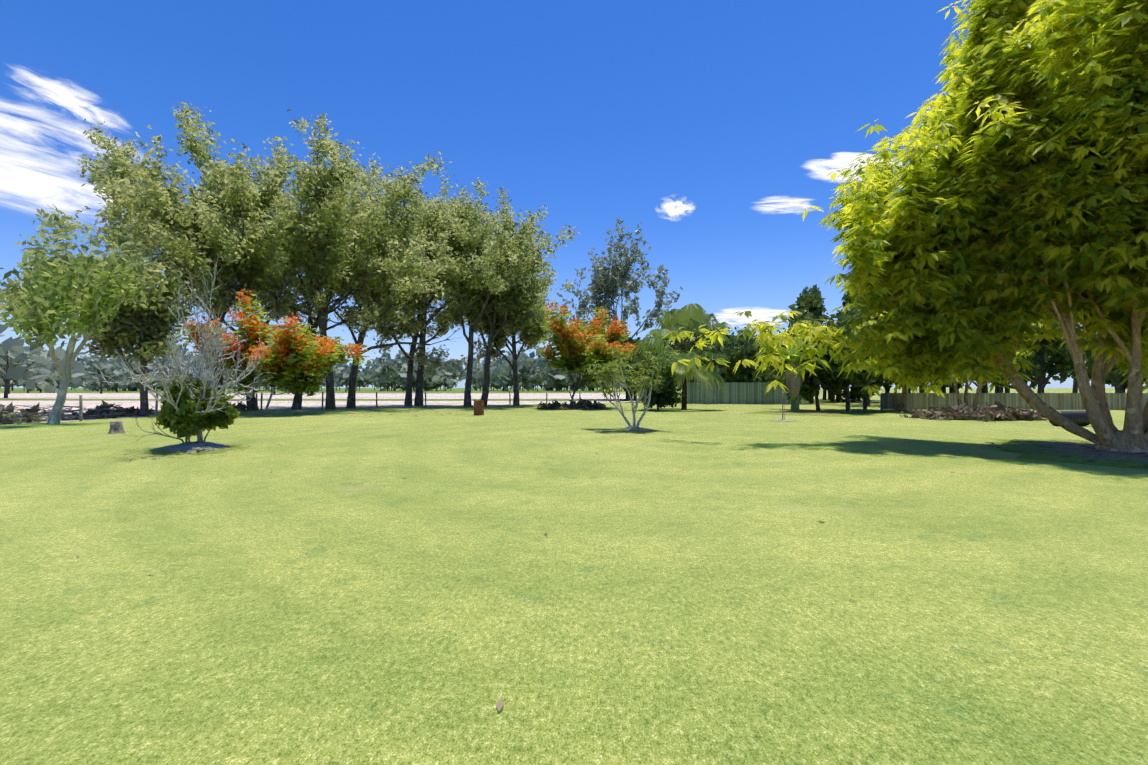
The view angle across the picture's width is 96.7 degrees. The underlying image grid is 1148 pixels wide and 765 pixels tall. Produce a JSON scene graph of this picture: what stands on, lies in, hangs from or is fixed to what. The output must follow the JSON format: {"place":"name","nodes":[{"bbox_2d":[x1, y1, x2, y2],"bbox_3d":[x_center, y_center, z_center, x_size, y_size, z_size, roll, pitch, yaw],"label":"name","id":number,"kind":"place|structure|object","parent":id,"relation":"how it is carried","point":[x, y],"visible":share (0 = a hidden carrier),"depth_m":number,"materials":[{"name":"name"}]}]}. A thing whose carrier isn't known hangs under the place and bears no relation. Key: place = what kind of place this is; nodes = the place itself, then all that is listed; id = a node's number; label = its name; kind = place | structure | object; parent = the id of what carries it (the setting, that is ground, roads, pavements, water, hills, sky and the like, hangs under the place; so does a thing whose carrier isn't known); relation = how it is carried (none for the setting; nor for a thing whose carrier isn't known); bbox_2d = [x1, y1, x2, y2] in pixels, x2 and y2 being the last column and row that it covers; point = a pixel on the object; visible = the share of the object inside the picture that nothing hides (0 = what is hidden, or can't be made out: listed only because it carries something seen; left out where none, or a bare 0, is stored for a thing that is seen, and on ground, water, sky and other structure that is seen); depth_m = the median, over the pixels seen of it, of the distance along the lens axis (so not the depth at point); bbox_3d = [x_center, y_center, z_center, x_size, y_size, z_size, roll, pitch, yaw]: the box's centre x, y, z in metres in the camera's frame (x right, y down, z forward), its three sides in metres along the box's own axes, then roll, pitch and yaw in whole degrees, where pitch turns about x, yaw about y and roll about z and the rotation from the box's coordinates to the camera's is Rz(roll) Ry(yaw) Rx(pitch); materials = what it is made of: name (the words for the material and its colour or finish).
{"place":"outdoors","nodes":[
{"label":"outdoors","id":0,"kind":"place"},
{"bbox_2d":[0,101,118,164],"bbox_3d":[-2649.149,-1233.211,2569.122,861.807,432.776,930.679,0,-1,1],"label":"cloud","id":1,"kind":"structure","parent":0,"point":[16,126],"depth_m":2518.07,"materials":[{"name":"white"}]},
{"bbox_2d":[17,69,124,127],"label":"cloud","id":2,"kind":"structure","parent":0,"point":[58,93],"depth_m":2560.55,"materials":[{"name":"white"}]},
{"bbox_2d":[0,149,151,218],"bbox_3d":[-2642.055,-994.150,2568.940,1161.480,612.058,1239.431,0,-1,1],"label":"cloud","id":3,"kind":"structure","parent":0,"point":[24,177],"depth_m":2555.57,"materials":[{"name":"white"}]},
{"bbox_2d":[0,0,1144,387],"label":"sky","id":4,"kind":"structure","parent":0,"point":[595,113],"materials":[{"name":"blue"}]},
{"bbox_2d":[0,388,1147,764],"bbox_3d":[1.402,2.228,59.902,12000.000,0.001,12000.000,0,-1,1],"label":"ground","id":5,"kind":"structure","parent":0,"point":[346,594],"depth_m":4.07,"materials":[{"name":"green plant"}]},
{"bbox_2d":[0,295,17,322],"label":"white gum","id":6,"kind":"object","parent":5,"relation":"on","point":[3,306],"visible":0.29,"depth_m":37.22,"materials":[{"name":"green plant"}]},
{"bbox_2d":[0,399,154,424],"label":"brush pile","id":7,"kind":"object","parent":5,"relation":"on","point":[8,415],"visible":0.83,"depth_m":25.33,"materials":[{"name":"grey plant"}]},
{"bbox_2d":[0,203,162,423],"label":"white gum","id":8,"kind":"object","parent":5,"relation":"on","point":[53,293],"visible":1,"depth_m":22.49,"materials":[{"name":"green plant"}]},
{"bbox_2d":[107,421,125,433],"bbox_3d":[-16.090,1.597,17.924,0.582,0.482,0.575,0,-1,1],"label":"stump","id":9,"kind":"object","parent":5,"relation":"on","point":[115,426],"visible":0.92,"depth_m":17.82,"materials":[{"name":"grey wood"}]},
{"bbox_2d":[0,394,257,420],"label":"wire fence","id":10,"kind":"object","parent":5,"relation":"on","point":[80,403],"visible":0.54,"depth_m":24.54,"materials":[{"name":"grey metal"}]},
{"bbox_2d":[49,227,215,415],"bbox_3d":[-24.380,-3.437,28.428,6.892,10.880,5.992,1,-1,-43],"label":"tall tree","id":11,"kind":"object","parent":5,"relation":"on","point":[146,332],"visible":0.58,"depth_m":28.52,"materials":[{"name":"green plant"}]},
{"bbox_2d":[41,119,295,391],"bbox_3d":[-25.750,-7.125,34.910,12.298,18.425,11.239,0,-1,-23],"label":"tall tree","id":12,"kind":"object","parent":5,"relation":"on","point":[154,215],"visible":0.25,"depth_m":31.92,"materials":[{"name":"green plant"}]},
{"bbox_2d":[0,324,363,397],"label":"tree line","id":13,"kind":"object","parent":5,"relation":"on","point":[20,364],"visible":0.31,"depth_m":132.51,"materials":[{"name":"green plant"}]},
{"bbox_2d":[128,441,244,454],"bbox_3d":[-9.742,1.657,13.291,2.672,0.243,2.537,0,-1,1],"label":"mulch mound","id":14,"kind":"object","parent":5,"relation":"on","point":[196,448],"visible":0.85,"depth_m":12.67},
{"bbox_2d":[98,259,277,442],"bbox_3d":[-9.800,-0.806,12.941,3.407,4.914,4.255,0,-1,1],"label":"shrub","id":15,"kind":"object","parent":14,"relation":"on","point":[193,407],"visible":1,"depth_m":12.98,"materials":[{"name":"grey plant"}]},
{"bbox_2d":[124,442,280,459],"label":"fallen leaves","id":16,"kind":"object","parent":5,"relation":"on","point":[178,454],"visible":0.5,"depth_m":12.16,"materials":[{"name":"brown plant"}]},
{"bbox_2d":[150,401,258,414],"bbox_3d":[-24.549,1.671,33.663,3.991,1.415,8.540,0,-1,1],"label":"brush pile","id":17,"kind":"object","parent":5,"relation":"on","point":[241,407],"visible":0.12,"depth_m":35.64,"materials":[{"name":"brown plant"}]},
{"bbox_2d":[76,102,336,410],"bbox_3d":[-23.522,-7.958,34.275,13.762,20.128,13.593,0,-1,1],"label":"tall tree","id":18,"kind":"object","parent":5,"relation":"on","point":[272,239],"visible":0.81,"depth_m":32.82,"materials":[{"name":"green plant"}]},
{"bbox_2d":[182,289,369,413],"bbox_3d":[-17.599,-1.854,31.067,9.986,7.509,6.958,0,-1,-26],"label":"tree","id":19,"kind":"object","parent":5,"relation":"on","point":[295,361],"visible":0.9,"depth_m":29.76,"materials":[{"name":"green plant"}]},
{"bbox_2d":[190,109,447,408],"bbox_3d":[-17.676,-8.412,37.928,17.080,21.052,14.177,0,-1,1],"label":"tall tree","id":20,"kind":"object","parent":5,"relation":"on","point":[333,182],"visible":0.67,"depth_m":35.62,"materials":[{"name":"green plant"}]},
{"bbox_2d":[0,347,681,391],"bbox_3d":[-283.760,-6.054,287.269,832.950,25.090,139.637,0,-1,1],"label":"tree line","id":21,"kind":"object","parent":5,"relation":"on","point":[385,371],"visible":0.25,"depth_m":235.11,"materials":[{"name":"green plant"}]},
{"bbox_2d":[225,150,485,409],"bbox_3d":[-16.933,-8.162,40.175,19.203,20.667,14.120,0,-1,1],"label":"tall tree","id":22,"kind":"object","parent":5,"relation":"on","point":[382,201],"visible":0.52,"depth_m":38.07,"materials":[{"name":"green plant"}]},
{"bbox_2d":[243,406,516,416],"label":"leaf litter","id":23,"kind":"object","parent":5,"relation":"on","point":[425,407],"visible":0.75,"depth_m":34.24,"materials":[{"name":"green plant"}]},
{"bbox_2d":[296,151,467,407],"bbox_3d":[-16.526,-8.671,43.293,20.827,21.694,13.405,0,-1,25],"label":"tall tree","id":24,"kind":"object","parent":5,"relation":"on","point":[372,317],"visible":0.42,"depth_m":39.91,"materials":[{"name":"green plant"}]},
{"bbox_2d":[307,193,489,405],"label":"tall tree","id":25,"kind":"object","parent":5,"relation":"on","point":[425,217],"visible":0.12,"depth_m":43.31,"materials":[{"name":"green plant"}]},
{"bbox_2d":[363,175,468,405],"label":"tall tree","id":26,"kind":"object","parent":5,"relation":"on","point":[441,329],"visible":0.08,"depth_m":45.16,"materials":[{"name":"green plant"}]},
{"bbox_2d":[260,391,610,409],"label":"wire fence","id":27,"kind":"object","parent":5,"relation":"on","point":[377,404],"visible":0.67,"depth_m":43.79,"materials":[{"name":"grey"}]},
{"bbox_2d":[474,400,483,414],"bbox_3d":[-5.575,1.474,29.878,0.604,0.880,0.604,0,-1,1],"label":"burn barrel","id":28,"kind":"object","parent":5,"relation":"on","point":[478,407],"visible":1,"depth_m":29.63,"materials":[{"name":"metal"}]},
{"bbox_2d":[428,197,556,405],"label":"tall tree","id":29,"kind":"object","parent":5,"relation":"on","point":[514,323],"visible":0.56,"depth_m":42.58,"materials":[{"name":"green plant"}]},
{"bbox_2d":[410,177,579,405],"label":"tall tree","id":30,"kind":"object","parent":5,"relation":"on","point":[493,283],"visible":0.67,"depth_m":41.64,"materials":[{"name":"green plant"}]},
{"bbox_2d":[472,214,573,405],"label":"tall tree","id":31,"kind":"object","parent":5,"relation":"on","point":[535,336],"visible":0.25,"depth_m":45.79,"materials":[{"name":"green plant"}]},
{"bbox_2d":[76,427,1000,710],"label":"lawn litter","id":32,"kind":"object","parent":5,"relation":"on","point":[500,705],"depth_m":2.60,"materials":[{"name":"brown plant"}]},
{"bbox_2d":[536,399,608,409],"bbox_3d":[-0.192,1.801,38.431,5.472,1.325,3.802,0,-1,-11],"label":"brush pile","id":33,"kind":"object","parent":5,"relation":"on","point":[584,404],"visible":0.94,"depth_m":37.92,"materials":[{"name":"brown plant"}]},
{"bbox_2d":[536,300,638,399],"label":"tree","id":34,"kind":"object","parent":5,"relation":"on","point":[580,344],"visible":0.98,"depth_m":39.02,"materials":[{"name":"green plant"}]},
{"bbox_2d":[555,218,682,399],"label":"eucalypt","id":35,"kind":"object","parent":5,"relation":"on","point":[604,281],"visible":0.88,"depth_m":68.17,"materials":[{"name":"green plant"}]},
{"bbox_2d":[584,345,678,426],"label":"tree","id":36,"kind":"object","parent":5,"relation":"on","point":[650,382],"visible":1,"depth_m":19.02,"materials":[{"name":"green plant"}]},
{"bbox_2d":[612,427,658,432],"bbox_3d":[2.176,1.746,19.112,2.025,0.184,1.948,0,-1,-34],"label":"mulch bed","id":37,"kind":"object","parent":5,"relation":"on","point":[632,429],"visible":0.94,"depth_m":18.67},
{"bbox_2d":[638,363,685,409],"bbox_3d":[6.109,0.359,36.184,3.303,3.463,5.267,0,-1,1],"label":"bush","id":38,"kind":"object","parent":5,"relation":"on","point":[667,394],"visible":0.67,"depth_m":35.32,"materials":[{"name":"green plant"}]},
{"bbox_2d":[630,303,732,409],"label":"fan palm","id":39,"kind":"object","parent":5,"relation":"on","point":[690,317],"visible":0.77,"depth_m":36.03,"materials":[{"name":"green plant"}]},
{"bbox_2d":[687,382,799,404],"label":"fence","id":40,"kind":"object","parent":5,"relation":"on","point":[735,392],"visible":0.77,"depth_m":49.55,"materials":[{"name":"green metal"}]},
{"bbox_2d":[765,419,797,421],"bbox_3d":[10.101,1.829,24.640,1.752,0.138,1.658,0,-1,-35],"label":"mound stake","id":41,"kind":"object","parent":5,"relation":"on","point":[782,420],"visible":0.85,"depth_m":24.27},
{"bbox_2d":[602,323,964,402],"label":"trees","id":42,"kind":"object","parent":5,"relation":"on","point":[735,352],"visible":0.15,"depth_m":53.10,"materials":[{"name":"green plant"}]},
{"bbox_2d":[782,390,786,418],"bbox_3d":[10.159,1.207,24.687,0.287,1.705,0.316,0,-1,1],"label":"tree stake","id":43,"kind":"object","parent":5,"relation":"on","point":[782,405],"visible":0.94,"depth_m":24.67,"materials":[{"name":"brown wood"}]},
{"bbox_2d":[754,332,828,411],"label":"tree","id":44,"kind":"object","parent":5,"relation":"on","point":[793,384],"visible":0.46,"depth_m":32.52,"materials":[{"name":"green plant"}]},
{"bbox_2d":[741,410,857,416],"bbox_3d":[14.557,1.917,31.855,6.810,0.113,6.531,-1,-1,41],"label":"banana bed","id":45,"kind":"object","parent":5,"relation":"on","point":[822,413],"visible":0.88,"depth_m":30.56,"materials":[{"name":"green plant"}]},
{"bbox_2d":[773,284,848,410],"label":"trees","id":46,"kind":"object","parent":5,"relation":"on","point":[810,304],"visible":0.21,"depth_m":34.26,"materials":[{"name":"green plant"}]},
{"bbox_2d":[762,284,898,410],"bbox_3d":[18.189,-2.693,34.992,8.182,9.557,10.640,0,-1,1],"label":"tree","id":47,"kind":"object","parent":5,"relation":"on","point":[857,380],"visible":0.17,"depth_m":32.24,"materials":[{"name":"green plant"}]},
{"bbox_2d":[834,355,887,409],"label":"tree","id":48,"kind":"object","parent":5,"relation":"on","point":[854,392],"visible":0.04,"depth_m":35.74,"materials":[{"name":"green plant"}]},
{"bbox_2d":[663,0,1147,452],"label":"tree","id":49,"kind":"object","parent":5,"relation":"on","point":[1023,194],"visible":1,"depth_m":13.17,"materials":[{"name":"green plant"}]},
{"bbox_2d":[892,364,949,409],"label":"tree","id":50,"kind":"object","parent":5,"relation":"on","point":[902,405],"depth_m":35.73,"materials":[{"name":"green plant"}]},
{"bbox_2d":[899,400,1047,421],"bbox_3d":[21.042,1.667,26.162,7.404,1.528,4.845,0,-1,1],"label":"brush pile","id":51,"kind":"object","parent":5,"relation":"on","point":[998,411],"visible":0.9,"depth_m":25.41,"materials":[{"name":"brown plant"}]},
{"bbox_2d":[835,301,1147,404],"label":"trees","id":52,"kind":"object","parent":5,"relation":"on","point":[1044,360],"visible":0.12,"depth_m":43.21,"materials":[{"name":"green plant"}]},
{"bbox_2d":[940,287,1044,407],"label":"tree","id":53,"kind":"object","parent":5,"relation":"on","point":[977,394],"depth_m":30.87,"materials":[{"name":"green plant"}]},
{"bbox_2d":[880,393,1147,409],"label":"fence","id":54,"kind":"object","parent":5,"relation":"on","point":[1055,401],"visible":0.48,"depth_m":36.59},
{"bbox_2d":[1048,411,1089,425],"bbox_3d":[20.815,1.505,21.394,1.450,0.650,0.650,0,-1,-7],"label":"black drum","id":55,"kind":"object","parent":5,"relation":"on","point":[1080,418],"visible":0.42,"depth_m":21.14,"materials":[{"name":"black plastic"}]},
{"bbox_2d":[992,439,1147,468],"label":"mulch bed","id":56,"kind":"object","parent":5,"relation":"on","point":[1113,458],"visible":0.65,"depth_m":11.97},
{"bbox_2d":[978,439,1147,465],"bbox_3d":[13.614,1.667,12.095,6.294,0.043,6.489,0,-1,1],"label":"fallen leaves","id":57,"kind":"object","parent":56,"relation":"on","point":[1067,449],"visible":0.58,"depth_m":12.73,"materials":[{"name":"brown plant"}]},
{"bbox_2d":[656,199,693,220],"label":"cloud","id":58,"kind":"structure","parent":0,"point":[671,209],"depth_m":2488.20,"materials":[{"name":"white"}]},
{"bbox_2d":[714,307,787,326],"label":"cloud","id":59,"kind":"structure","parent":0,"point":[765,314],"depth_m":2482.60,"materials":[{"name":"white"}]},
{"bbox_2d":[756,197,810,212],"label":"cloud","id":60,"kind":"structure","parent":0,"point":[793,204],"depth_m":2472.49,"materials":[{"name":"white"}]},
{"bbox_2d":[803,152,902,181],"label":"cloud","id":61,"kind":"structure","parent":0,"point":[839,161],"depth_m":2488.51,"materials":[{"name":"white"}]}
]}

